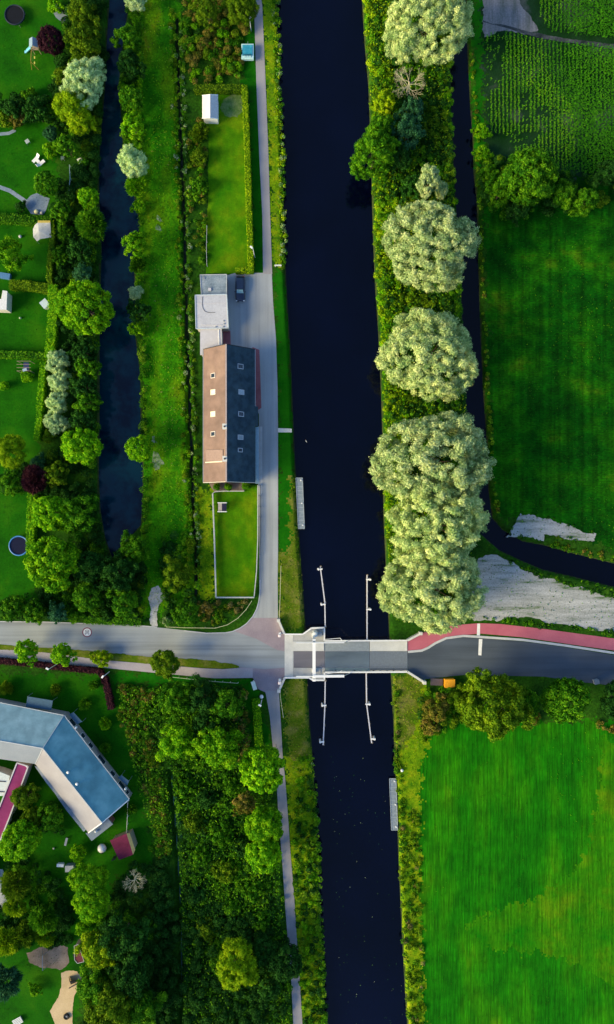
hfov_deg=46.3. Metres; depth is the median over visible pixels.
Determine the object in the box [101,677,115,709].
hedge
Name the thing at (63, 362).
shrub
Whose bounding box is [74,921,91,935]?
shrub
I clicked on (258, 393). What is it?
red paving
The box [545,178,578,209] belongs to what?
tree
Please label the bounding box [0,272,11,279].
rain tub
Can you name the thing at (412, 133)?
tree
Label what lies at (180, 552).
rough scrub
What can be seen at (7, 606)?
tree
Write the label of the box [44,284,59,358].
hedge
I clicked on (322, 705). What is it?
guide fender
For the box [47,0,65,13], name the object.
shrub
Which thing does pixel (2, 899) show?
school path
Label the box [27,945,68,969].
gravel court
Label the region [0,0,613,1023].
ground
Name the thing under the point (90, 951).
tree
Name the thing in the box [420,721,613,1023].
meadow grass
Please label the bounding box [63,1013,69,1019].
tyre ring
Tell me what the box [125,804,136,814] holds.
shrub
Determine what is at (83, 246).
tree
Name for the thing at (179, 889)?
wood ditch water
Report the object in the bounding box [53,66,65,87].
shrub
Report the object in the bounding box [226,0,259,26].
tree
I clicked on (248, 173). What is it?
hedge
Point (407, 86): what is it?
bare tree
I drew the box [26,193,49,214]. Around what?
patio
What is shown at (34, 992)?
shrub
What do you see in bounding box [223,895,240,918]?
shrub
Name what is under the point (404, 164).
tree
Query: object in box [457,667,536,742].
tree
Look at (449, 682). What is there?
orange container
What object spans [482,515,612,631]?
sand weeds
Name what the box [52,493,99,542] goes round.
tree
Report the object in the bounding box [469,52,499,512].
ditch herbs
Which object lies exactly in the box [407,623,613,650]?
cycle path
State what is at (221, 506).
swing seat
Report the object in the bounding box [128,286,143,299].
shrub
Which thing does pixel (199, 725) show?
tree
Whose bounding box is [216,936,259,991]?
tree
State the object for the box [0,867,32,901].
tree
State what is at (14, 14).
trampoline
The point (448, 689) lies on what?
shrub
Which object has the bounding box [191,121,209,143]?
shrub
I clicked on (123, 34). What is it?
tree
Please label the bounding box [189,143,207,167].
shrub
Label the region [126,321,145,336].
shrub
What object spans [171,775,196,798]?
shrub
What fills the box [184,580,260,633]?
kerb
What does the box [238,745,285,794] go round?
tree
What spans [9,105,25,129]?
shrub
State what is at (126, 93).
tree
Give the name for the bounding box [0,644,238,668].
grass verge
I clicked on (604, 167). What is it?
tree
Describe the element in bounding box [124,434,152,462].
tree
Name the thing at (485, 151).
shrub
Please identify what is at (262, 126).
towpath
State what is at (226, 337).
red paving
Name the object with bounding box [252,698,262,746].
hedge
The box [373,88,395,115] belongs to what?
tree
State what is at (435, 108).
bank scrub
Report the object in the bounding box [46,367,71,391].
shrub
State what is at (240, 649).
road
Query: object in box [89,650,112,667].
shrub
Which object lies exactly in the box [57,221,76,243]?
shrub
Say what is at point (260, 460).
planting strip
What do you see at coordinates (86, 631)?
speed marking
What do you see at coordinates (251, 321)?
driveway
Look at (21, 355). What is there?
hedge
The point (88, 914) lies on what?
tree
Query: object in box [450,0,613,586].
ditch water
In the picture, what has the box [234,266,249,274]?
hedge
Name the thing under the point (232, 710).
tree
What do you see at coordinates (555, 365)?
meadow grass
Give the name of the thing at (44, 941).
shrub
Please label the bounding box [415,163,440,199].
willow tree
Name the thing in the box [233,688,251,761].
rough scrub
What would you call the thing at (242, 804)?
tree
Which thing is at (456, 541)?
willow tree
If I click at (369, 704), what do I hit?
guide fender
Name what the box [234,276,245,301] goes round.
parked car
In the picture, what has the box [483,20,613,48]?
field track
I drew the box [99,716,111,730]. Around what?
shrub
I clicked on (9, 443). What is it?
tree
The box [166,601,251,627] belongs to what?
guard rail
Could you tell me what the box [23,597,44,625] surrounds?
tree
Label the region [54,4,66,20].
patio
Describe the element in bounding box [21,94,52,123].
tree
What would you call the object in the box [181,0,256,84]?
rough scrub
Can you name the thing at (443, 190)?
willow tree
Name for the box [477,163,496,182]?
shrub
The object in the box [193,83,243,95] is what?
hedge
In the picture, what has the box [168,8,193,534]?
ditch herbs
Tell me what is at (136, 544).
tree
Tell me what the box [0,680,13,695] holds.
shrub
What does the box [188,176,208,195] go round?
shrub
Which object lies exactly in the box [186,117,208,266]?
rough scrub
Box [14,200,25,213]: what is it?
shrub
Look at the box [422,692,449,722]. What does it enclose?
tree
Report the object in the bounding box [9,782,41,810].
tree
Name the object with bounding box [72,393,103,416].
tree
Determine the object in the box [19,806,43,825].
tree
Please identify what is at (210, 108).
garden shed
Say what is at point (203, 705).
tree
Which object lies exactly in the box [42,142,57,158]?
shrub
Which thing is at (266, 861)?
tree
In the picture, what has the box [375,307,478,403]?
willow tree
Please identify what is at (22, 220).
hedge
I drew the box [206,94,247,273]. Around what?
lawn
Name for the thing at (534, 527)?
sandy ground
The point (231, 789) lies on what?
shrub
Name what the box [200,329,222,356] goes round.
annex
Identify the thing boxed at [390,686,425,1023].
canal reeds
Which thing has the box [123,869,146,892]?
bare tree
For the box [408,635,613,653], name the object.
kerb
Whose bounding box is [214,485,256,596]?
front lawn
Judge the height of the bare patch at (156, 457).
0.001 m
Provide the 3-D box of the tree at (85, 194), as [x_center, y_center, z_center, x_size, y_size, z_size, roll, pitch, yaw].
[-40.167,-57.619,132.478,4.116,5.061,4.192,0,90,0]
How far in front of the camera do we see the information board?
133.60 m
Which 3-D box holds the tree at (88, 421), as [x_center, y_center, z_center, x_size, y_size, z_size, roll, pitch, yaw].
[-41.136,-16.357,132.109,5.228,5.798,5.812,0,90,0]
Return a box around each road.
[0,622,284,668]
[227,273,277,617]
[407,637,613,684]
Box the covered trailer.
[241,44,253,60]
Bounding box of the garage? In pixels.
[195,294,228,331]
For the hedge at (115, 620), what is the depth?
133.98 m
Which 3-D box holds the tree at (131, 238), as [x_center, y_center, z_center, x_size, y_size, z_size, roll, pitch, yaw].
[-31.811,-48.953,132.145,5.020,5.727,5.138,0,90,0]
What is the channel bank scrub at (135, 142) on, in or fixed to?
on the ground at (514, 974)
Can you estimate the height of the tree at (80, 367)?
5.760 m
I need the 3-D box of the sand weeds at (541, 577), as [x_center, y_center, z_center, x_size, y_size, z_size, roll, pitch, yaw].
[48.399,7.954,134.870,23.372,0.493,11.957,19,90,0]
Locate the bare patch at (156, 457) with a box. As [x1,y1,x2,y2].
[152,451,163,469]
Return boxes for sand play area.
[50,971,81,1023]
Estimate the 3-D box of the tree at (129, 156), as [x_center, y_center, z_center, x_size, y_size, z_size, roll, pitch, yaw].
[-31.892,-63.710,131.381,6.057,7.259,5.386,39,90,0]
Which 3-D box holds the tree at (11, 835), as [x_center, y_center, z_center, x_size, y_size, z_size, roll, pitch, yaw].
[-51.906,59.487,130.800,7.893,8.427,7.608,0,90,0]
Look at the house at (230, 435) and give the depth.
129.83 m
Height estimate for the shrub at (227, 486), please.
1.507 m
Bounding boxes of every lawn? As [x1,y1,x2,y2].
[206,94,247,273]
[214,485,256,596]
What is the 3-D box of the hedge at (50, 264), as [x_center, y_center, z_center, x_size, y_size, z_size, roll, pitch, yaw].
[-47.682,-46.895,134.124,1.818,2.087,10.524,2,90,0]
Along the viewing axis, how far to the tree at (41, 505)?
128.31 m
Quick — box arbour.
[17,361,34,372]
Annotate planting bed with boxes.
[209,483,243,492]
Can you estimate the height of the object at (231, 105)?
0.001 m
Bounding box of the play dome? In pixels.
[98,844,105,853]
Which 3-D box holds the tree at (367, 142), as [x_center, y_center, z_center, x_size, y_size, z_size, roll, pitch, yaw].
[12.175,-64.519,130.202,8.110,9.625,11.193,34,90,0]
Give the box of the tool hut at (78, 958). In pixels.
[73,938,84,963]
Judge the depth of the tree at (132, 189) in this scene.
131.33 m
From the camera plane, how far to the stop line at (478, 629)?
134.96 m
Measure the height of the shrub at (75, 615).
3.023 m
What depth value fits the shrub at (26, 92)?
133.39 m
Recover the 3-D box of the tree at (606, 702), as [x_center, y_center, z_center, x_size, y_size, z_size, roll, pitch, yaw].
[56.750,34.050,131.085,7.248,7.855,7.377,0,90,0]
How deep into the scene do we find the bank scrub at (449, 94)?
134.41 m
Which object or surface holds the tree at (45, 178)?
on the ground at (514, 974)
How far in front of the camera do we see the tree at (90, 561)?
128.98 m
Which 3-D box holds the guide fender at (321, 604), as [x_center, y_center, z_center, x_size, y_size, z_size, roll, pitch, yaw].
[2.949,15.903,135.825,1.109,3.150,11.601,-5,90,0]
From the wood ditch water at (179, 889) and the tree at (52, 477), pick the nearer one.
the tree at (52, 477)
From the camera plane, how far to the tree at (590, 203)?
130.33 m
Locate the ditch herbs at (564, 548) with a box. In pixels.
[489,540,613,595]
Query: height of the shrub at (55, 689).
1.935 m
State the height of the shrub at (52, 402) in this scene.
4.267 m
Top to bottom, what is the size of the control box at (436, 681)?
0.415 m
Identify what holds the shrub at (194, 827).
on the ground at (514, 974)
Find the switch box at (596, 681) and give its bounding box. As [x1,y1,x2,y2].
[593,679,599,684]
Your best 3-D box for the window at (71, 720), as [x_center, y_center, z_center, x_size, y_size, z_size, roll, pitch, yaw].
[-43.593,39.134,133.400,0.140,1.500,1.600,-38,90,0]
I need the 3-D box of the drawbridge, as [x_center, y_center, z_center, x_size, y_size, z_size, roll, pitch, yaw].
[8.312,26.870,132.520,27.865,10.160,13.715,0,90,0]
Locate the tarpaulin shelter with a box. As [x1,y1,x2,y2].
[33,221,50,240]
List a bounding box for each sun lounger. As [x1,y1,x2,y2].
[32,153,39,162]
[35,160,45,166]
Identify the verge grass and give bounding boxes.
[194,3,284,599]
[278,478,422,757]
[288,677,427,1023]
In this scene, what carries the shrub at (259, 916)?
on the ground at (514, 974)
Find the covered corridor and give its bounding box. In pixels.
[0,762,32,841]
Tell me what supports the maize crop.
on the ground at (514, 974)
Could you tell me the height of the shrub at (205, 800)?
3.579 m
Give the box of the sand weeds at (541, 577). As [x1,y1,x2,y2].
[499,514,613,597]
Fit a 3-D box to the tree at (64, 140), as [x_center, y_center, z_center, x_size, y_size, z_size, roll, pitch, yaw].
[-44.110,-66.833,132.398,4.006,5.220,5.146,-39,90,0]
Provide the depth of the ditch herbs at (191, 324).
134.56 m
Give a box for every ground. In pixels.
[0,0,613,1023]
[471,554,613,631]
[507,513,595,540]
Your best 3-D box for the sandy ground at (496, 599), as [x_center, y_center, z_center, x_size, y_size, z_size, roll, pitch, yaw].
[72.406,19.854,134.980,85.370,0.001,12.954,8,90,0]
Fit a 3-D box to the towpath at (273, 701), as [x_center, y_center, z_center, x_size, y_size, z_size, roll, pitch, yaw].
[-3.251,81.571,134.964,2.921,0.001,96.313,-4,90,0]
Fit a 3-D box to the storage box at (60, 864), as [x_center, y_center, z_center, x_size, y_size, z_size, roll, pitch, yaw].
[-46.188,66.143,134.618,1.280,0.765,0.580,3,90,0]
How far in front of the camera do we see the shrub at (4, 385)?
133.66 m
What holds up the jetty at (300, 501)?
in the canal water at (334, 345)
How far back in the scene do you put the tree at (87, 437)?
128.80 m
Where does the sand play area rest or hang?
on the ground at (514, 974)
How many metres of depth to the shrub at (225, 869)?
133.32 m
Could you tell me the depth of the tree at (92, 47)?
129.40 m
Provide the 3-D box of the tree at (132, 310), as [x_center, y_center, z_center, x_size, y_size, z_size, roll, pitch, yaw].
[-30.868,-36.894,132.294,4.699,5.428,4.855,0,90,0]
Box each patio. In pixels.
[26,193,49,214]
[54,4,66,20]
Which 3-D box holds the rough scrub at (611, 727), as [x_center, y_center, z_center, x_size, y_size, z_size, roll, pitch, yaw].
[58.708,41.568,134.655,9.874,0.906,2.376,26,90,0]
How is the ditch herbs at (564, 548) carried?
on the ground at (514, 974)
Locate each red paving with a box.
[223,329,230,343]
[252,347,260,409]
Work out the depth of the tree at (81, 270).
131.28 m
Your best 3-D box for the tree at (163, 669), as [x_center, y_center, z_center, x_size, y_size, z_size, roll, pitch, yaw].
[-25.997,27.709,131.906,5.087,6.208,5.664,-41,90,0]
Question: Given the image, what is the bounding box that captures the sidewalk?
[0,650,252,677]
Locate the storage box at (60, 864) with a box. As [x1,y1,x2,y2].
[57,862,64,866]
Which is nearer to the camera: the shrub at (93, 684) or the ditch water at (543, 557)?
the shrub at (93, 684)
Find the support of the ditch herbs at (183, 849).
on the ground at (514, 974)
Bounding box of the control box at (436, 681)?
[430,678,442,685]
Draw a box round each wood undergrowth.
[0,800,174,1023]
[125,854,289,1023]
[151,682,292,1023]
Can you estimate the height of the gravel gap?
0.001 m
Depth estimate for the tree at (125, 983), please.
128.44 m
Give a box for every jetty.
[296,478,304,528]
[389,778,397,830]
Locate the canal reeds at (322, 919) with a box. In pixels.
[311,762,327,1023]
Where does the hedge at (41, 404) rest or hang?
on the ground at (514, 974)
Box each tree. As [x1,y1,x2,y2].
[0,234,33,272]
[0,434,26,468]
[0,469,23,496]
[0,595,25,621]
[0,818,42,862]
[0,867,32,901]
[0,926,18,956]
[0,963,25,1003]
[2,97,23,118]
[2,898,27,917]
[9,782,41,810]
[12,919,35,948]
[13,638,38,667]
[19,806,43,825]
[20,464,50,495]
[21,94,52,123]
[23,535,80,593]
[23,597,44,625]
[27,904,59,936]
[31,495,69,531]
[34,170,58,196]
[36,23,65,56]
[37,800,63,832]
[40,459,69,485]
[47,600,67,624]
[50,199,70,224]
[50,642,77,666]
[51,89,90,127]
[52,133,78,158]
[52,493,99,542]
[54,279,115,335]
[59,55,106,110]
[59,427,103,465]
[62,19,101,63]
[66,0,99,25]
[66,237,92,263]
[66,337,99,362]
[67,862,109,901]
[68,408,95,430]
[69,112,96,136]
[69,372,99,397]
[70,890,110,923]
[71,581,102,612]
[72,260,91,281]
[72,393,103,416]
[73,929,123,969]
[74,206,107,244]
[74,354,101,379]
[74,551,106,582]
[75,963,120,1008]
[77,187,98,209]
[83,976,132,1023]
[93,550,139,591]
[97,913,150,961]
[105,583,138,619]
[107,949,153,999]
[109,23,144,51]
[116,48,146,82]
[116,143,148,178]
[118,85,143,111]
[118,529,149,565]
[120,109,147,139]
[121,230,146,258]
[123,0,146,11]
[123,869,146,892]
[124,175,148,196]
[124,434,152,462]
[125,990,167,1023]
[126,298,151,324]
[149,649,180,678]
[155,722,201,761]
[157,677,191,724]
[162,554,190,593]
[170,602,204,626]
[188,673,220,721]
[190,725,243,769]
[191,712,223,738]
[192,0,217,32]
[207,689,245,723]
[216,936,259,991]
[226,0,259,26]
[232,790,256,816]
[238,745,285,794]
[243,805,283,843]
[244,837,281,873]
[247,936,277,968]
[257,973,280,1004]
[267,943,302,981]
[349,121,401,180]
[365,114,397,148]
[368,410,496,512]
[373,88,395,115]
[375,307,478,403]
[375,543,489,635]
[381,0,473,65]
[381,199,481,292]
[384,139,411,179]
[385,475,490,581]
[389,107,426,156]
[392,67,425,98]
[399,174,426,200]
[401,95,423,116]
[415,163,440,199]
[419,717,441,735]
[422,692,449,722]
[435,180,447,199]
[441,682,483,712]
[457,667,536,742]
[484,169,512,213]
[500,148,559,207]
[504,194,529,227]
[504,686,539,721]
[540,676,591,724]
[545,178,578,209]
[570,187,599,216]
[591,159,613,188]
[599,679,613,718]
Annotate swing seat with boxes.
[217,502,226,511]
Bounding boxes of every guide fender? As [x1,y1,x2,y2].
[317,566,326,626]
[319,679,326,744]
[365,673,375,742]
[366,574,370,639]
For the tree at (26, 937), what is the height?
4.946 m
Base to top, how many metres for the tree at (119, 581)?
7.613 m
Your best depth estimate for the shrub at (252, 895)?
133.34 m
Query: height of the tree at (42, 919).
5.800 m
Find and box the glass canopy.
[0,766,12,795]
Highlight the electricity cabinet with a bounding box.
[65,863,74,871]
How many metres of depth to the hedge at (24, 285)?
133.68 m
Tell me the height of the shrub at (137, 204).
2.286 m
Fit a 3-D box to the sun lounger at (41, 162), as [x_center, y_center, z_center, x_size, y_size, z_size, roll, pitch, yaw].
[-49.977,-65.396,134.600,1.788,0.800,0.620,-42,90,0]
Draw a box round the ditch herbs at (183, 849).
[172,775,190,1015]
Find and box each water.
[99,0,142,556]
[172,785,181,987]
[177,21,196,593]
[277,0,406,1023]
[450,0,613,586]
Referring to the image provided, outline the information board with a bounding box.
[251,680,256,689]
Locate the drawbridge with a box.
[277,618,425,692]
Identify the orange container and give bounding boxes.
[444,678,454,687]
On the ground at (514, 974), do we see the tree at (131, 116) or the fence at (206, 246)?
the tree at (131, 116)
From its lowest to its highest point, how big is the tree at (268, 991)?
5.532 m
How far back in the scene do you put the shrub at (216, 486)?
134.00 m
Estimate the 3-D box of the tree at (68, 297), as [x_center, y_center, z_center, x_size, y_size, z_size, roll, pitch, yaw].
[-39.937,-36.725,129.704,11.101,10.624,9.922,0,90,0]
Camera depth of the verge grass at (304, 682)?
134.90 m
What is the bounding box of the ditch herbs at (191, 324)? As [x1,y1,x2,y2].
[176,22,203,576]
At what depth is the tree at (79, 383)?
130.68 m
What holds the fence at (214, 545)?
on the front lawn at (236, 536)
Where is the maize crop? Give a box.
[486,0,613,173]
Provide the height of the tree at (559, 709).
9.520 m
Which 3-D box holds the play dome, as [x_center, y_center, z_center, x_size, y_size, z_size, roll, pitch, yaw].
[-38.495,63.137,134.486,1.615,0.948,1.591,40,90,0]
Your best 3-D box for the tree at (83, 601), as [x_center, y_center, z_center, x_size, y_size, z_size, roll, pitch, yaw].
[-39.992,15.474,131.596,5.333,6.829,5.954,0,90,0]
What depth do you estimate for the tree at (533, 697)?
128.82 m
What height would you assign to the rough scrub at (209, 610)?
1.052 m
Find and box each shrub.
[0,110,14,127]
[0,381,9,390]
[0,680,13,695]
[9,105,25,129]
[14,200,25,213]
[20,87,37,99]
[20,369,34,382]
[28,982,42,996]
[29,451,45,468]
[34,930,55,947]
[41,125,57,141]
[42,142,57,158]
[42,411,70,434]
[42,429,57,443]
[44,349,70,374]
[45,390,68,414]
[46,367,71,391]
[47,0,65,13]
[50,683,61,696]
[51,244,68,269]
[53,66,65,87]
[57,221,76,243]
[66,606,84,623]
[69,843,85,865]
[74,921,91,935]
[78,697,91,710]
[88,680,100,690]
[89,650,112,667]
[98,743,110,753]
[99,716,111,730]
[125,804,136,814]
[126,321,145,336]
[128,255,145,273]
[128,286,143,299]
[129,199,148,213]
[160,616,175,625]
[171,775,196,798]
[181,882,206,907]
[182,811,205,832]
[187,846,211,867]
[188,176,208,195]
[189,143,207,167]
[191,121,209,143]
[194,786,219,808]
[196,916,217,944]
[206,816,233,847]
[210,859,238,882]
[213,483,219,490]
[223,777,240,797]
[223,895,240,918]
[224,483,231,490]
[232,837,250,857]
[237,880,265,902]
[242,483,250,489]
[247,909,271,932]
[445,686,459,698]
[471,123,492,139]
[472,144,494,160]
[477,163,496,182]
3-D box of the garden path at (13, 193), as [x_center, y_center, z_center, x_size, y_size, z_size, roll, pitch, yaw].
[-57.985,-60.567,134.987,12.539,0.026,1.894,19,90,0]
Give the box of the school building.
[0,694,131,840]
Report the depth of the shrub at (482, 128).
133.40 m
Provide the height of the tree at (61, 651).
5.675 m
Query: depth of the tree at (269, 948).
130.30 m
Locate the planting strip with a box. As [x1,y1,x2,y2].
[258,426,261,495]
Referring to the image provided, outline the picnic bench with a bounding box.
[12,1016,22,1023]
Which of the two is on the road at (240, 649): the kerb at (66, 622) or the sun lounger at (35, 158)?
the kerb at (66, 622)
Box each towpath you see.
[254,0,271,273]
[265,691,301,1023]
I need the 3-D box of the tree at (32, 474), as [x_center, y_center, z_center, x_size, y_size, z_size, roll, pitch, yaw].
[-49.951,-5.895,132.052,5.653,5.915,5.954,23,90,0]
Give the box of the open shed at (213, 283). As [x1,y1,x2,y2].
[200,274,226,294]
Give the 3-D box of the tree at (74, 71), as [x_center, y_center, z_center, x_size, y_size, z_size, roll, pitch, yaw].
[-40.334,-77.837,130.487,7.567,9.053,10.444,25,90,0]
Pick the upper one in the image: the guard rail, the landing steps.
the landing steps
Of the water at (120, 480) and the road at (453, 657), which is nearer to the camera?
the road at (453, 657)
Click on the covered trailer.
(247, 52)
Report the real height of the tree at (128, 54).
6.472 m
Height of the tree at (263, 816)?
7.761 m
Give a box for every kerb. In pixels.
[0,621,156,626]
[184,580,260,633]
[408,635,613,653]
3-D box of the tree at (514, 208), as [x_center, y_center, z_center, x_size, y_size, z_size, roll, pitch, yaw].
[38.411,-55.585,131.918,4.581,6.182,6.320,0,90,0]
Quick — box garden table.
[39,298,48,308]
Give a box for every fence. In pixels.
[206,231,207,266]
[212,493,216,597]
[213,491,243,493]
[216,597,254,597]
[254,485,257,596]
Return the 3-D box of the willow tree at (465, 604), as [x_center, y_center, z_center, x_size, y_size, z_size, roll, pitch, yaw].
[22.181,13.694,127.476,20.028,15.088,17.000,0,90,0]
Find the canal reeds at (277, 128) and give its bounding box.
[271,0,287,266]
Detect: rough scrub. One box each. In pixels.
[116,683,171,857]
[158,530,201,626]
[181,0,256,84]
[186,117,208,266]
[196,598,248,625]
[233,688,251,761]
[417,685,541,741]
[478,154,613,220]
[595,719,613,733]
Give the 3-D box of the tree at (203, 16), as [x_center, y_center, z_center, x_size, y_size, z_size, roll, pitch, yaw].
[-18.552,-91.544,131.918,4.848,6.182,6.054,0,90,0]
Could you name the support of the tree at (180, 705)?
on the ground at (514, 974)
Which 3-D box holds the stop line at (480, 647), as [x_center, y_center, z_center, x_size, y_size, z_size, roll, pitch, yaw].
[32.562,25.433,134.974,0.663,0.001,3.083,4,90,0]
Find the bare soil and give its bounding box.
[482,0,537,36]
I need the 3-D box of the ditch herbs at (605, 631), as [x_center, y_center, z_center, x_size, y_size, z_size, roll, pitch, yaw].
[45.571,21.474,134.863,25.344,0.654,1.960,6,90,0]
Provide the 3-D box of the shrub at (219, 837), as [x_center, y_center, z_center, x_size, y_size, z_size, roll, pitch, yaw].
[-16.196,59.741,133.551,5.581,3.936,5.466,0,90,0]
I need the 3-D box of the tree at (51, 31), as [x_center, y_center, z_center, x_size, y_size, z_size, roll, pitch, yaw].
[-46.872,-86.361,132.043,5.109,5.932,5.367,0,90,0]
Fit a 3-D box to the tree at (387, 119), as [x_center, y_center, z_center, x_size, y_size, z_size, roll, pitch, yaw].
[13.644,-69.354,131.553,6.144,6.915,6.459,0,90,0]
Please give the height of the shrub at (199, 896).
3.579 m
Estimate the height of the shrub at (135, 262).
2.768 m
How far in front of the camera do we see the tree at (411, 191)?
130.75 m
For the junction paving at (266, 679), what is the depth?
134.97 m
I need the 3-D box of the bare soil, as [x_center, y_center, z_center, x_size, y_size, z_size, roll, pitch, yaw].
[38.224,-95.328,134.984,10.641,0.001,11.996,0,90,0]
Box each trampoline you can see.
[4,4,24,25]
[9,536,26,555]
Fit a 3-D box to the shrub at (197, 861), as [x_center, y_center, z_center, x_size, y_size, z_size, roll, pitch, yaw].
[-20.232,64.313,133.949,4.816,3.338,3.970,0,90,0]
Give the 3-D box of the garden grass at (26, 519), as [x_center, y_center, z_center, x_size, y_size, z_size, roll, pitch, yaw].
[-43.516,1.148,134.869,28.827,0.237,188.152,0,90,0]
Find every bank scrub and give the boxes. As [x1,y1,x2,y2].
[0,0,147,622]
[117,4,149,537]
[367,0,469,624]
[441,50,461,288]
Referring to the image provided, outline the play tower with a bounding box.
[24,37,41,69]
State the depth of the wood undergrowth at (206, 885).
134.24 m
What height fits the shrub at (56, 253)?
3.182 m
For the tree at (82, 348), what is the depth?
130.71 m
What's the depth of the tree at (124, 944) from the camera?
128.42 m
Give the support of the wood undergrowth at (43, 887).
on the ground at (514, 974)
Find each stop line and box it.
[477,624,479,635]
[478,639,481,654]
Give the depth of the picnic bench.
134.47 m
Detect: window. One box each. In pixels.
[69,718,76,726]
[97,754,105,764]
[118,781,124,791]
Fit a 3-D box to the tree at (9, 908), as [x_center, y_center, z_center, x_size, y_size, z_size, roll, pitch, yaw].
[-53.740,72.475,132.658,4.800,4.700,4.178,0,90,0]
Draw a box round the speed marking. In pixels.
[82,627,91,636]
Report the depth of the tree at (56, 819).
130.35 m
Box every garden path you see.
[0,130,15,135]
[0,185,25,200]
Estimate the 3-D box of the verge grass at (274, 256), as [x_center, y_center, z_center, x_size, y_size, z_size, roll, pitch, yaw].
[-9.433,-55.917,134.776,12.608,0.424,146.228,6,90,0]
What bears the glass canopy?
on the ground at (514, 974)
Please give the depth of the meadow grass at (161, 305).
134.86 m
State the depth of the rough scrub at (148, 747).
134.17 m
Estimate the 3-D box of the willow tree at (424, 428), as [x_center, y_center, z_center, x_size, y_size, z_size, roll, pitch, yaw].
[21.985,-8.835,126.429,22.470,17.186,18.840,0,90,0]
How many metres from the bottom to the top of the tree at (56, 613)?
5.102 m
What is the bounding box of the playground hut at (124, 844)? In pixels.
[110,829,136,860]
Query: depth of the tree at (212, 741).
127.75 m
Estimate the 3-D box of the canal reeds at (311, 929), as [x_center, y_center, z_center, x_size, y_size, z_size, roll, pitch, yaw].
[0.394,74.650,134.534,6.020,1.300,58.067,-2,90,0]
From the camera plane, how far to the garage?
132.00 m
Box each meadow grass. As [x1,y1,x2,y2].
[137,0,191,619]
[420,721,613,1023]
[487,212,613,548]
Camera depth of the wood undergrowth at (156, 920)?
133.38 m
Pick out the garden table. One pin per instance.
(43, 303)
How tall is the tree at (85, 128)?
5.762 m
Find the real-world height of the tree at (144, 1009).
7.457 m
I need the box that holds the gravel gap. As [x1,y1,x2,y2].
[148,586,164,625]
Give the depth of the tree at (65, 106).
128.75 m
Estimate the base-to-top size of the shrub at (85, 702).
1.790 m
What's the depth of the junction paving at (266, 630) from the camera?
134.98 m
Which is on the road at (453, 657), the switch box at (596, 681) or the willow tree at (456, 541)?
the switch box at (596, 681)
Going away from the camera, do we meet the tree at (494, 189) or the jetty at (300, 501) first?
the tree at (494, 189)
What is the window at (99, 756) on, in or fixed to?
in the school building
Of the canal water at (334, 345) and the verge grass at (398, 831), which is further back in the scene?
the canal water at (334, 345)
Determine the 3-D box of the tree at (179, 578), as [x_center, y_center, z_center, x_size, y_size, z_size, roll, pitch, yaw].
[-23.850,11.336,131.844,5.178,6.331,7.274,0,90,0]
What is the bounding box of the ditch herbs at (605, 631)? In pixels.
[483,616,613,636]
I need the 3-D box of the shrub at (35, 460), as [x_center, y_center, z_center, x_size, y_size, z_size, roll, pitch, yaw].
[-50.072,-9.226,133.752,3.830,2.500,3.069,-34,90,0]
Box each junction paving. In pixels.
[235,618,284,650]
[240,667,284,691]
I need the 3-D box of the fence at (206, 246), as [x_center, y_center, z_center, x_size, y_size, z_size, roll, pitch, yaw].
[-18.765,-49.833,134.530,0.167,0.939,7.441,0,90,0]
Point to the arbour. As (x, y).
(25, 367)
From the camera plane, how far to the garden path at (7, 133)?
134.97 m
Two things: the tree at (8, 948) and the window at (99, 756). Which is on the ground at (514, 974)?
the tree at (8, 948)
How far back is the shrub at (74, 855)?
133.34 m
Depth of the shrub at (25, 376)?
133.27 m
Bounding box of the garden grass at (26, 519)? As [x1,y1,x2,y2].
[0,24,144,1009]
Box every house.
[0,290,11,312]
[203,344,258,483]
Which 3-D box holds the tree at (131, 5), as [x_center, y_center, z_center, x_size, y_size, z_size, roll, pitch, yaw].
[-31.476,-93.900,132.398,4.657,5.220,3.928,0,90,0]
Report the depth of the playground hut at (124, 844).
132.53 m
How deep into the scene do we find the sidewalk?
134.96 m
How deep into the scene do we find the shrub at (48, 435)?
133.45 m
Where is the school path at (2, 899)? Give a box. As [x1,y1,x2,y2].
[0,869,6,905]
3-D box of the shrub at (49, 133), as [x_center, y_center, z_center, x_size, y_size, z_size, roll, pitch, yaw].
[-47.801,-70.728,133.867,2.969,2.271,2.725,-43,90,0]
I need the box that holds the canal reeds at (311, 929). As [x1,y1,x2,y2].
[290,756,328,1023]
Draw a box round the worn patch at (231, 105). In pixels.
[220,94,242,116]
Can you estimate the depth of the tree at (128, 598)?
129.35 m
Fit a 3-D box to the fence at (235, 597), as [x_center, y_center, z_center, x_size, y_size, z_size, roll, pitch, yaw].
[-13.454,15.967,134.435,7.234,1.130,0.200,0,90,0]
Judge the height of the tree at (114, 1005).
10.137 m
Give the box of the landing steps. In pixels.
[278,428,291,432]
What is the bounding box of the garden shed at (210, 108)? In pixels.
[202,94,218,123]
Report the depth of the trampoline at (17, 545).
134.12 m
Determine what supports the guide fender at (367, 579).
in the canal water at (334, 345)
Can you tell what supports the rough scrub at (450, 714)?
on the ground at (514, 974)
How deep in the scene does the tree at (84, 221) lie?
130.18 m
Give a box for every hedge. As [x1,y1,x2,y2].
[0,213,54,226]
[0,350,47,360]
[0,657,108,680]
[8,279,48,294]
[25,492,38,554]
[33,362,47,441]
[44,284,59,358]
[45,232,56,284]
[50,220,56,232]
[83,615,141,626]
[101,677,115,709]
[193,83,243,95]
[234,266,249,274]
[241,84,253,273]
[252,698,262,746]

